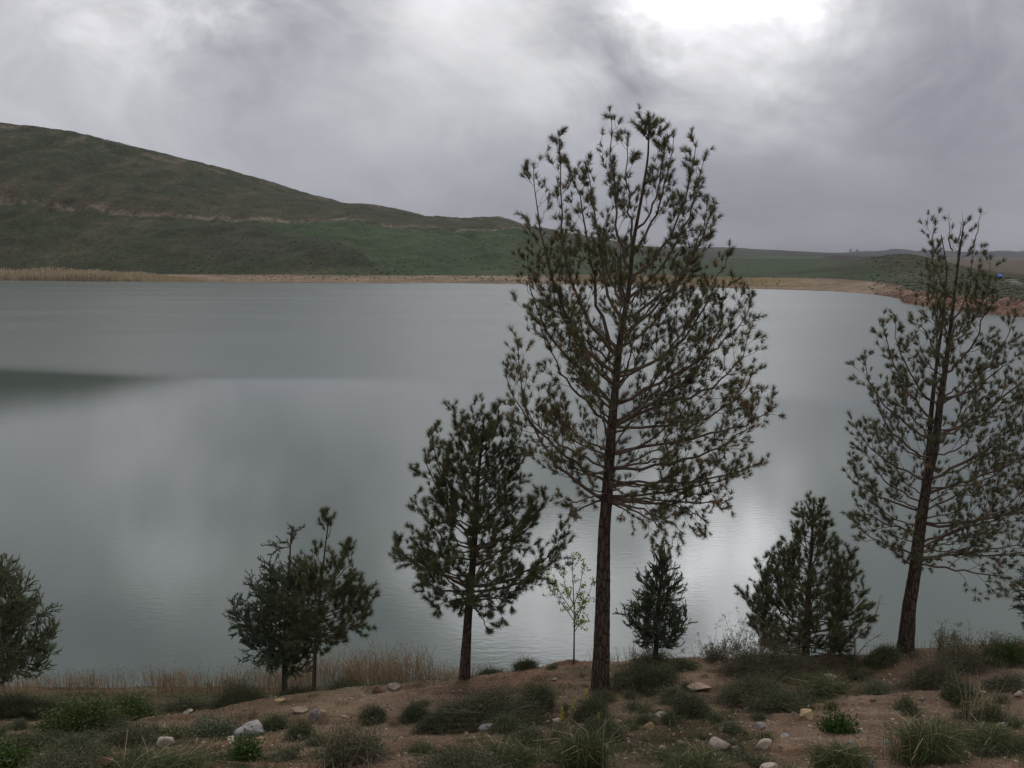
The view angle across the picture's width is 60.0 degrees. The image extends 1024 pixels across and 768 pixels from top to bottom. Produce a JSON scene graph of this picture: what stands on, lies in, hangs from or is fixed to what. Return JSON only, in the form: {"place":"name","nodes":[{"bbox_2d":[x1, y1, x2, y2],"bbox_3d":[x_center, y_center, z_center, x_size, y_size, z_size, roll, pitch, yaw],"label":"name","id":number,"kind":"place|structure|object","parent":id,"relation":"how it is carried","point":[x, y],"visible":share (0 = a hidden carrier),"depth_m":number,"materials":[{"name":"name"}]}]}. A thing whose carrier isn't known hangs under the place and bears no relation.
{"place":"outdoors","nodes":[
{"label":"outdoors","id":0,"kind":"place"},
{"bbox_2d":[0,280,1023,687],"bbox_3d":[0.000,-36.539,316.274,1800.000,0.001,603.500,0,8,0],"label":"water","id":1,"kind":"structure","parent":0,"point":[174,456],"depth_m":39.44,"materials":[{"name":"grey liquid"}]},
{"bbox_2d":[0,122,1023,316],"bbox_3d":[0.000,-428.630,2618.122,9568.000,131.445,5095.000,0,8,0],"label":"hills","id":2,"kind":"structure","parent":0,"point":[44,232],"depth_m":459.02,"materials":[{"name":"plant"}]},
{"bbox_2d":[0,266,207,281],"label":"reeds","id":3,"kind":"object","parent":2,"relation":"on","point":[48,274],"visible":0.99,"depth_m":327.81,"materials":[{"name":"plant"}]},
{"bbox_2d":[0,193,565,243],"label":"band rocks","id":4,"kind":"object","parent":2,"relation":"on","point":[235,219],"visible":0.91,"depth_m":480.66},
{"bbox_2d":[217,271,779,286],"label":"beach bushes","id":5,"kind":"object","parent":2,"relation":"on","point":[434,275],"visible":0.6,"depth_m":317.96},
{"bbox_2d":[0,126,1023,284],"bbox_3d":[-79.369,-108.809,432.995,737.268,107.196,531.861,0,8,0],"label":"hillside scrub","id":6,"kind":"object","parent":2,"relation":"on","point":[300,239],"visible":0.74,"depth_m":417.97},
{"bbox_2d":[554,273,815,287],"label":"reeds","id":7,"kind":"object","parent":2,"relation":"on","point":[748,280],"visible":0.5,"depth_m":275.43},
{"bbox_2d":[868,255,1023,301],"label":"shore bushes","id":8,"kind":"object","parent":2,"relation":"on","point":[1003,293],"visible":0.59,"depth_m":220.68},
{"bbox_2d":[873,290,1023,316],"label":"shore stones","id":9,"kind":"object","parent":2,"relation":"on","point":[998,313],"visible":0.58,"depth_m":153.01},
{"bbox_2d":[0,642,1023,767],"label":"bank","id":10,"kind":"structure","parent":0,"point":[787,752],"depth_m":10.72,"materials":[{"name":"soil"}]},
{"bbox_2d":[4,715,31,730],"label":"scrub tuft","id":11,"kind":"object","parent":10,"relation":"on","point":[17,724],"visible":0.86,"depth_m":11.30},
{"bbox_2d":[0,729,41,767],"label":"leafy plant","id":12,"kind":"object","parent":10,"relation":"on","point":[6,753],"visible":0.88,"depth_m":7.62,"materials":[{"name":"green plant"}]},
{"bbox_2d":[0,551,63,691],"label":"cypress tree","id":13,"kind":"object","parent":10,"relation":"on","point":[16,654],"visible":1,"depth_m":12.69,"materials":[{"name":"green plant"}]},
{"bbox_2d":[0,687,84,720],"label":"bush","id":14,"kind":"object","parent":10,"relation":"on","point":[21,705],"visible":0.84,"depth_m":12.99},
{"bbox_2d":[0,730,85,755],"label":"bush","id":15,"kind":"object","parent":10,"relation":"on","point":[32,742],"visible":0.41,"depth_m":9.44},
{"bbox_2d":[7,732,113,767],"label":"bush","id":16,"kind":"object","parent":10,"relation":"on","point":[71,761],"visible":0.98,"depth_m":7.60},
{"bbox_2d":[35,726,109,758],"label":"scrub tuft","id":17,"kind":"object","parent":10,"relation":"on","point":[70,739],"visible":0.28,"depth_m":8.31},
{"bbox_2d":[25,683,138,735],"bbox_3d":[-5.368,4.181,11.280,1.349,0.717,0.991,0,8,0],"label":"leafy plant","id":18,"kind":"object","parent":10,"relation":"on","point":[88,715],"visible":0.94,"depth_m":11.13,"materials":[{"name":"green plant"}]},
{"bbox_2d":[79,740,119,757],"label":"scrub tuft","id":19,"kind":"object","parent":10,"relation":"on","point":[102,750],"visible":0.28,"depth_m":8.34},
{"bbox_2d":[99,716,131,732],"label":"scrub tuft","id":20,"kind":"object","parent":10,"relation":"on","point":[109,724],"visible":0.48,"depth_m":11.11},
{"bbox_2d":[94,683,159,710],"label":"bush","id":21,"kind":"object","parent":10,"relation":"on","point":[117,699],"visible":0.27,"depth_m":14.49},
{"bbox_2d":[88,711,167,749],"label":"bush","id":22,"kind":"object","parent":10,"relation":"on","point":[133,734],"visible":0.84,"depth_m":9.99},
{"bbox_2d":[109,685,166,721],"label":"leafy plant","id":23,"kind":"object","parent":10,"relation":"on","point":[139,708],"visible":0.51,"depth_m":12.81,"materials":[{"name":"green plant"}]},
{"bbox_2d":[120,734,174,763],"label":"scrub tuft","id":24,"kind":"object","parent":10,"relation":"on","point":[131,745],"visible":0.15,"depth_m":8.07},
{"bbox_2d":[88,730,252,767],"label":"grass tussock","id":25,"kind":"object","parent":10,"relation":"on","point":[155,759],"depth_m":7.76,"materials":[{"name":"plant"}]},
{"bbox_2d":[148,691,211,712],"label":"bush","id":26,"kind":"object","parent":10,"relation":"on","point":[181,706],"visible":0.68,"depth_m":13.74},
{"bbox_2d":[178,708,243,738],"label":"leafy plant","id":27,"kind":"object","parent":10,"relation":"on","point":[211,729],"visible":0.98,"depth_m":10.78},
{"bbox_2d":[203,670,251,701],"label":"weed","id":28,"kind":"object","parent":10,"relation":"on","point":[224,680],"visible":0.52,"depth_m":15.29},
{"bbox_2d":[201,676,269,709],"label":"bush","id":29,"kind":"object","parent":10,"relation":"on","point":[237,695],"visible":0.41,"depth_m":13.79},
{"bbox_2d":[222,726,265,760],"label":"leafy plant","id":30,"kind":"object","parent":10,"relation":"on","point":[240,750],"visible":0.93,"depth_m":8.19,"materials":[{"name":"green plant"}]},
{"bbox_2d":[234,719,264,737],"bbox_3d":[-3.172,4.187,10.676,0.316,0.182,0.284,-6,10,-34],"label":"rock","id":31,"kind":"object","parent":10,"relation":"on","point":[256,724],"visible":0.74,"depth_m":10.64,"materials":[{"name":"grey stone"}]},
{"bbox_2d":[0,637,507,696],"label":"reeds","id":32,"kind":"object","parent":10,"relation":"on","point":[374,667],"visible":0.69,"depth_m":17.69,"materials":[{"name":"plant"}]},
{"bbox_2d":[257,710,290,731],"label":"bush","id":33,"kind":"object","parent":10,"relation":"on","point":[273,724],"visible":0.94,"depth_m":10.82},
{"bbox_2d":[222,522,330,693],"bbox_3d":[-3.843,3.817,14.511,1.827,3.270,1.380,0,8,0],"label":"juniper tree","id":34,"kind":"object","parent":10,"relation":"on","point":[268,615],"visible":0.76,"depth_m":14.34,"materials":[{"name":"green plant"}]},
{"bbox_2d":[256,731,313,766],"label":"scrub tuft","id":35,"kind":"object","parent":10,"relation":"on","point":[292,752],"visible":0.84,"depth_m":8.20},
{"bbox_2d":[267,680,326,696],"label":"bush","id":36,"kind":"object","parent":10,"relation":"on","point":[295,690],"visible":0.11,"depth_m":13.82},
{"bbox_2d":[278,712,319,740],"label":"bush","id":37,"kind":"object","parent":10,"relation":"on","point":[298,728],"visible":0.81,"depth_m":9.91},
{"bbox_2d":[299,725,337,747],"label":"scrub tuft","id":38,"kind":"object","parent":10,"relation":"on","point":[313,742],"visible":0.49,"depth_m":9.52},
{"bbox_2d":[270,505,382,689],"bbox_3d":[-2.832,3.527,13.783,1.767,3.359,1.161,0,8,0],"label":"pine tree","id":39,"kind":"object","parent":10,"relation":"on","point":[312,582],"visible":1,"depth_m":13.68,"materials":[{"name":"green plant"}]},
{"bbox_2d":[322,670,368,690],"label":"bush","id":40,"kind":"object","parent":10,"relation":"on","point":[342,682],"visible":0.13,"depth_m":14.01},
{"bbox_2d":[296,700,404,767],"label":"bush","id":41,"kind":"object","parent":10,"relation":"on","point":[352,750],"visible":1,"depth_m":7.90,"materials":[{"name":"plant"}]},
{"bbox_2d":[353,699,387,726],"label":"bush","id":42,"kind":"object","parent":10,"relation":"on","point":[369,713],"visible":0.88,"depth_m":10.93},
{"bbox_2d":[391,694,430,724],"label":"bush","id":43,"kind":"object","parent":10,"relation":"on","point":[412,713],"visible":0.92,"depth_m":10.80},
{"bbox_2d":[398,735,435,752],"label":"scrub tuft","id":44,"kind":"object","parent":10,"relation":"on","point":[409,747],"visible":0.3,"depth_m":8.55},
{"bbox_2d":[406,739,438,755],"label":"grass tuft","id":45,"kind":"object","parent":10,"relation":"on","point":[423,748],"visible":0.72,"depth_m":8.32,"materials":[{"name":"plant"}]},
{"bbox_2d":[407,697,468,734],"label":"bush","id":46,"kind":"object","parent":10,"relation":"on","point":[421,727],"visible":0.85,"depth_m":10.09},
{"bbox_2d":[394,732,531,767],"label":"bush","id":47,"kind":"object","parent":10,"relation":"on","point":[451,759],"visible":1,"depth_m":7.48,"materials":[{"name":"plant"}]},
{"bbox_2d":[387,391,578,680],"bbox_3d":[-0.444,2.265,12.558,2.620,4.361,1.692,-2,9,-15],"label":"pine tree","id":48,"kind":"object","parent":10,"relation":"on","point":[425,557],"visible":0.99,"depth_m":12.38,"materials":[{"name":"green plant"}]},
{"bbox_2d":[418,676,552,733],"bbox_3d":[-0.289,3.764,10.242,1.619,0.744,1.127,0,8,0],"label":"bush","id":49,"kind":"object","parent":10,"relation":"on","point":[474,712],"visible":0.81,"depth_m":10.15,"materials":[{"name":"plant"}]},
{"bbox_2d":[473,663,504,676],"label":"bush","id":50,"kind":"object","parent":10,"relation":"on","point":[486,671],"visible":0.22,"depth_m":13.28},
{"bbox_2d":[483,709,528,734],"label":"scrub tuft","id":51,"kind":"object","parent":10,"relation":"on","point":[504,723],"visible":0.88,"depth_m":9.68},
{"bbox_2d":[0,646,1023,767],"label":"ground plants","id":52,"kind":"object","parent":10,"relation":"on","point":[547,722],"visible":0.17,"depth_m":9.59,"materials":[{"name":"plant"}]},
{"bbox_2d":[460,731,564,767],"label":"grass tussock","id":53,"kind":"object","parent":10,"relation":"on","point":[523,756],"depth_m":7.86,"materials":[{"name":"plant"}]},
{"bbox_2d":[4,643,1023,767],"bbox_3d":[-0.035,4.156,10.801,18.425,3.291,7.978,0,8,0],"label":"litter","id":54,"kind":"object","parent":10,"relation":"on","point":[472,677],"visible":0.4,"depth_m":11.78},
{"bbox_2d":[506,653,544,671],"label":"bush","id":55,"kind":"object","parent":10,"relation":"on","point":[528,664],"visible":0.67,"depth_m":13.24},
{"bbox_2d":[506,722,545,746],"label":"scrub tuft","id":56,"kind":"object","parent":10,"relation":"on","point":[528,731],"visible":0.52,"depth_m":9.11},
{"bbox_2d":[512,674,562,714],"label":"bush","id":57,"kind":"object","parent":10,"relation":"on","point":[545,694],"visible":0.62,"depth_m":10.65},
{"bbox_2d":[536,732,573,764],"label":"scrub tuft","id":58,"kind":"object","parent":10,"relation":"on","point":[552,745],"visible":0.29,"depth_m":7.98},
{"bbox_2d":[535,722,583,747],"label":"scrub tuft","id":59,"kind":"object","parent":10,"relation":"on","point":[558,737],"visible":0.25,"depth_m":8.98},
{"bbox_2d":[542,552,595,663],"bbox_3d":[0.905,3.372,13.305,0.913,1.780,0.342,0,8,0],"label":"sapling","id":60,"kind":"object","parent":10,"relation":"on","point":[582,607],"visible":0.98,"depth_m":13.28,"materials":[{"name":"green plant"}]},
{"bbox_2d":[533,714,624,767],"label":"grass tussock","id":61,"kind":"object","parent":10,"relation":"on","point":[583,755],"depth_m":7.62,"materials":[{"name":"plant"}]},
{"bbox_2d":[560,687,615,722],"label":"bush","id":62,"kind":"object","parent":10,"relation":"on","point":[590,706],"visible":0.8,"depth_m":10.25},
{"bbox_2d":[578,709,618,738],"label":"scrub tuft","id":63,"kind":"object","parent":10,"relation":"on","point":[592,721],"visible":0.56,"depth_m":9.34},
{"bbox_2d":[583,713,623,741],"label":"scrub tuft","id":64,"kind":"object","parent":10,"relation":"on","point":[611,725],"visible":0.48,"depth_m":9.24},
{"bbox_2d":[589,687,622,703],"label":"scrub tuft","id":65,"kind":"object","parent":10,"relation":"on","point":[606,693],"visible":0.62,"depth_m":11.28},
{"bbox_2d":[495,103,787,691],"bbox_3d":[1.631,0.402,11.242,3.706,7.755,2.490,0,8,0],"label":"pine tree","id":66,"kind":"object","parent":10,"relation":"on","point":[601,645],"visible":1,"depth_m":11.07,"materials":[{"name":"green plant"}]},
{"bbox_2d":[631,705,656,724],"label":"scrub tuft","id":67,"kind":"object","parent":10,"relation":"on","point":[641,719],"visible":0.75,"depth_m":9.86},
{"bbox_2d":[601,654,687,693],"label":"bush","id":68,"kind":"object","parent":10,"relation":"on","point":[646,677],"visible":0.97,"depth_m":11.81,"materials":[{"name":"plant"}]},
{"bbox_2d":[624,643,675,666],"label":"bush","id":69,"kind":"object","parent":10,"relation":"on","point":[657,658],"visible":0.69,"depth_m":13.24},
{"bbox_2d":[613,540,697,660],"bbox_3d":[2.144,3.312,13.217,1.106,2.055,1.030,5,10,33],"label":"cypress tree","id":70,"kind":"object","parent":10,"relation":"on","point":[646,608],"visible":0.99,"depth_m":13.11,"materials":[{"name":"green plant"}]},
{"bbox_2d":[655,710,680,724],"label":"grass tuft","id":71,"kind":"object","parent":10,"relation":"on","point":[666,719],"visible":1,"depth_m":9.85,"materials":[{"name":"plant"}]},
{"bbox_2d":[657,682,684,705],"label":"scrub tuft","id":72,"kind":"object","parent":10,"relation":"on","point":[667,692],"visible":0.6,"depth_m":11.17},
{"bbox_2d":[664,656,701,671],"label":"scrub tuft","id":73,"kind":"object","parent":10,"relation":"on","point":[684,664],"visible":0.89,"depth_m":12.63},
{"bbox_2d":[664,680,718,719],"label":"bush","id":74,"kind":"object","parent":10,"relation":"on","point":[692,705],"visible":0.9,"depth_m":10.13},
{"bbox_2d":[631,736,754,767],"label":"grass tussock","id":75,"kind":"object","parent":10,"relation":"on","point":[703,762],"depth_m":7.72,"materials":[{"name":"plant"}]},
{"bbox_2d":[680,632,741,663],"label":"weed","id":76,"kind":"object","parent":10,"relation":"on","point":[714,649],"visible":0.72,"depth_m":13.16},
{"bbox_2d":[708,736,729,749],"bbox_3d":[2.009,3.509,8.609,0.200,0.186,0.163,0,8,0],"label":"rock","id":77,"kind":"object","parent":10,"relation":"on","point":[716,742],"visible":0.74,"depth_m":8.54,"materials":[{"name":"stone"}]},
{"bbox_2d":[714,713,749,734],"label":"scrub tuft","id":78,"kind":"object","parent":10,"relation":"on","point":[732,726],"visible":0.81,"depth_m":9.35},
{"bbox_2d":[721,738,747,755],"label":"scrub tuft","id":79,"kind":"object","parent":10,"relation":"on","point":[732,742],"visible":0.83,"depth_m":8.54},
{"bbox_2d":[704,668,791,709],"bbox_3d":[2.972,3.852,11.150,1.095,0.635,1.130,-5,10,-30],"label":"bush","id":80,"kind":"object","parent":10,"relation":"on","point":[732,694],"visible":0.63,"depth_m":11.05,"materials":[{"name":"plant"}]},
{"bbox_2d":[731,740,786,767],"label":"scrub tuft","id":81,"kind":"object","parent":10,"relation":"on","point":[757,760],"visible":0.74,"depth_m":7.97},
{"bbox_2d":[707,636,831,683],"bbox_3d":[3.632,3.825,12.288,1.900,0.710,1.250,0,8,0],"label":"bush","id":82,"kind":"object","parent":10,"relation":"on","point":[782,665],"visible":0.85,"depth_m":12.27,"materials":[{"name":"plant"}]},
{"bbox_2d":[708,606,842,667],"bbox_3d":[3.811,3.710,12.772,1.475,0.960,1.600,7,11,41],"label":"weed","id":83,"kind":"object","parent":10,"relation":"on","point":[765,644],"visible":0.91,"depth_m":12.73,"materials":[{"name":"plant"}]},
{"bbox_2d":[735,673,818,714],"bbox_3d":[3.161,3.780,10.585,0.971,0.546,0.835,2,9,15],"label":"bush","id":84,"kind":"object","parent":10,"relation":"on","point":[784,701],"visible":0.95,"depth_m":10.50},
{"bbox_2d":[733,489,880,661],"bbox_3d":[4.462,2.935,13.196,1.989,2.897,1.903,7,10,38],"label":"pine tree","id":85,"kind":"object","parent":10,"relation":"on","point":[838,598],"visible":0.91,"depth_m":13.12,"materials":[{"name":"green plant"}]},
{"bbox_2d":[789,680,824,704],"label":"scrub tuft","id":86,"kind":"object","parent":10,"relation":"on","point":[809,699],"visible":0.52,"depth_m":11.00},
{"bbox_2d":[800,708,813,720],"bbox_3d":[3.296,3.717,9.921,0.150,0.142,0.135,2,9,15],"label":"rock","id":87,"kind":"object","parent":10,"relation":"on","point":[806,714],"visible":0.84,"depth_m":9.88,"materials":[{"name":"stone"}]},
{"bbox_2d":[768,666,867,699],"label":"bush","id":88,"kind":"object","parent":10,"relation":"on","point":[825,685],"depth_m":11.33,"materials":[{"name":"plant"}]},
{"bbox_2d":[779,722,889,767],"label":"grass tussock","id":89,"kind":"object","parent":10,"relation":"on","point":[835,756],"depth_m":7.43,"materials":[{"name":"plant"}]},
{"bbox_2d":[810,706,860,735],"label":"leafy plant","id":90,"kind":"object","parent":10,"relation":"on","point":[833,724],"visible":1,"depth_m":9.11,"materials":[{"name":"green plant"}]},
{"bbox_2d":[840,662,873,681],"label":"scrub tuft","id":91,"kind":"object","parent":10,"relation":"on","point":[858,672],"visible":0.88,"depth_m":12.46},
{"bbox_2d":[833,598,887,675],"bbox_3d":[4.842,3.542,12.431,0.862,1.280,0.305,0,8,0],"label":"dead sapling","id":92,"kind":"object","parent":10,"relation":"on","point":[855,654],"visible":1,"depth_m":12.43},
{"bbox_2d":[847,672,900,695],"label":"bush","id":93,"kind":"object","parent":10,"relation":"on","point":[876,688],"visible":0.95,"depth_m":11.18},
{"bbox_2d":[863,641,907,673],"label":"bush","id":94,"kind":"object","parent":10,"relation":"on","point":[886,654],"visible":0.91,"depth_m":12.69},
{"bbox_2d":[879,683,930,717],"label":"scrub tuft","id":95,"kind":"object","parent":10,"relation":"on","point":[909,703],"visible":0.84,"depth_m":10.00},
{"bbox_2d":[848,688,1007,767],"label":"grass tussock","id":96,"kind":"object","parent":10,"relation":"on","point":[936,747],"depth_m":7.91,"materials":[{"name":"plant"}]},
{"bbox_2d":[839,206,1023,652],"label":"pine tree","id":97,"kind":"object","parent":10,"relation":"on","point":[917,558],"visible":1,"depth_m":12.57,"materials":[{"name":"green plant"}]},
{"bbox_2d":[888,646,982,691],"bbox_3d":[5.268,3.575,11.116,1.170,0.752,0.839,0,8,0],"label":"bush","id":98,"kind":"object","parent":10,"relation":"on","point":[923,678],"visible":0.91,"depth_m":11.05,"materials":[{"name":"plant"}]},
{"bbox_2d":[902,620,982,657],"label":"weed","id":99,"kind":"object","parent":10,"relation":"on","point":[947,643],"visible":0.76,"depth_m":12.54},
{"bbox_2d":[934,672,985,708],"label":"bush","id":100,"kind":"object","parent":10,"relation":"on","point":[952,694],"visible":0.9,"depth_m":10.33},
{"bbox_2d":[948,699,979,720],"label":"scrub tuft","id":101,"kind":"object","parent":10,"relation":"on","point":[965,715],"visible":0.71,"depth_m":9.64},
{"bbox_2d":[925,630,1005,678],"bbox_3d":[6.003,3.639,11.815,1.085,0.651,0.964,0,8,0],"label":"bush","id":102,"kind":"object","parent":10,"relation":"on","point":[974,664],"visible":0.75,"depth_m":11.79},
{"bbox_2d":[954,670,1006,721],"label":"dry stalks","id":103,"kind":"object","parent":10,"relation":"on","point":[976,695],"visible":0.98,"depth_m":9.52,"materials":[{"name":"plant"}]},
{"bbox_2d":[950,715,1023,756],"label":"grass tussock","id":104,"kind":"object","parent":10,"relation":"on","point":[1003,735],"depth_m":8.25,"materials":[{"name":"plant"}]},
{"bbox_2d":[962,714,1013,755],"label":"scrub tuft","id":105,"kind":"object","parent":10,"relation":"on","point":[989,734],"visible":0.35,"depth_m":8.22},
{"bbox_2d":[969,701,1009,722],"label":"scrub tuft","id":106,"kind":"object","parent":10,"relation":"on","point":[991,716],"visible":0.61,"depth_m":9.48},
{"bbox_2d":[957,693,1022,716],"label":"grass tussock","id":107,"kind":"object","parent":10,"relation":"on","point":[984,701],"depth_m":9.66,"materials":[{"name":"plant"}]},
{"bbox_2d":[967,737,1017,758],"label":"scrub tuft","id":108,"kind":"object","parent":10,"relation":"on","point":[986,750],"visible":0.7,"depth_m":8.07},
{"bbox_2d":[964,630,1023,671],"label":"bush","id":109,"kind":"object","parent":10,"relation":"on","point":[1008,653],"visible":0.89,"depth_m":11.96,"materials":[{"name":"green plant"}]},
{"bbox_2d":[971,663,1023,694],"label":"bush","id":110,"kind":"object","parent":10,"relation":"on","point":[1012,683],"visible":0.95,"depth_m":10.70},
{"bbox_2d":[986,692,1013,704],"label":"scrub tuft","id":111,"kind":"object","parent":10,"relation":"on","point":[1004,699],"visible":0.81,"depth_m":10.22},
{"bbox_2d":[1000,715,1023,729],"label":"grass tuft","id":112,"kind":"object","parent":10,"relation":"on","point":[1015,722],"visible":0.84,"depth_m":8.99,"materials":[{"name":"plant"}]},
{"bbox_2d":[1006,731,1023,755],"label":"scrub tuft","id":113,"kind":"object","parent":10,"relation":"on","point":[1018,751],"visible":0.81,"depth_m":8.10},
{"bbox_2d":[1008,567,1023,630],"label":"cypress tree","id":114,"kind":"object","parent":10,"relation":"on","point":[1019,597],"visible":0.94,"depth_m":13.79,"materials":[{"name":"green plant"}]},
{"bbox_2d":[0,0,1023,252],"label":"sky","id":115,"kind":"structure","parent":0,"point":[834,126],"materials":[{"name":"grey"}]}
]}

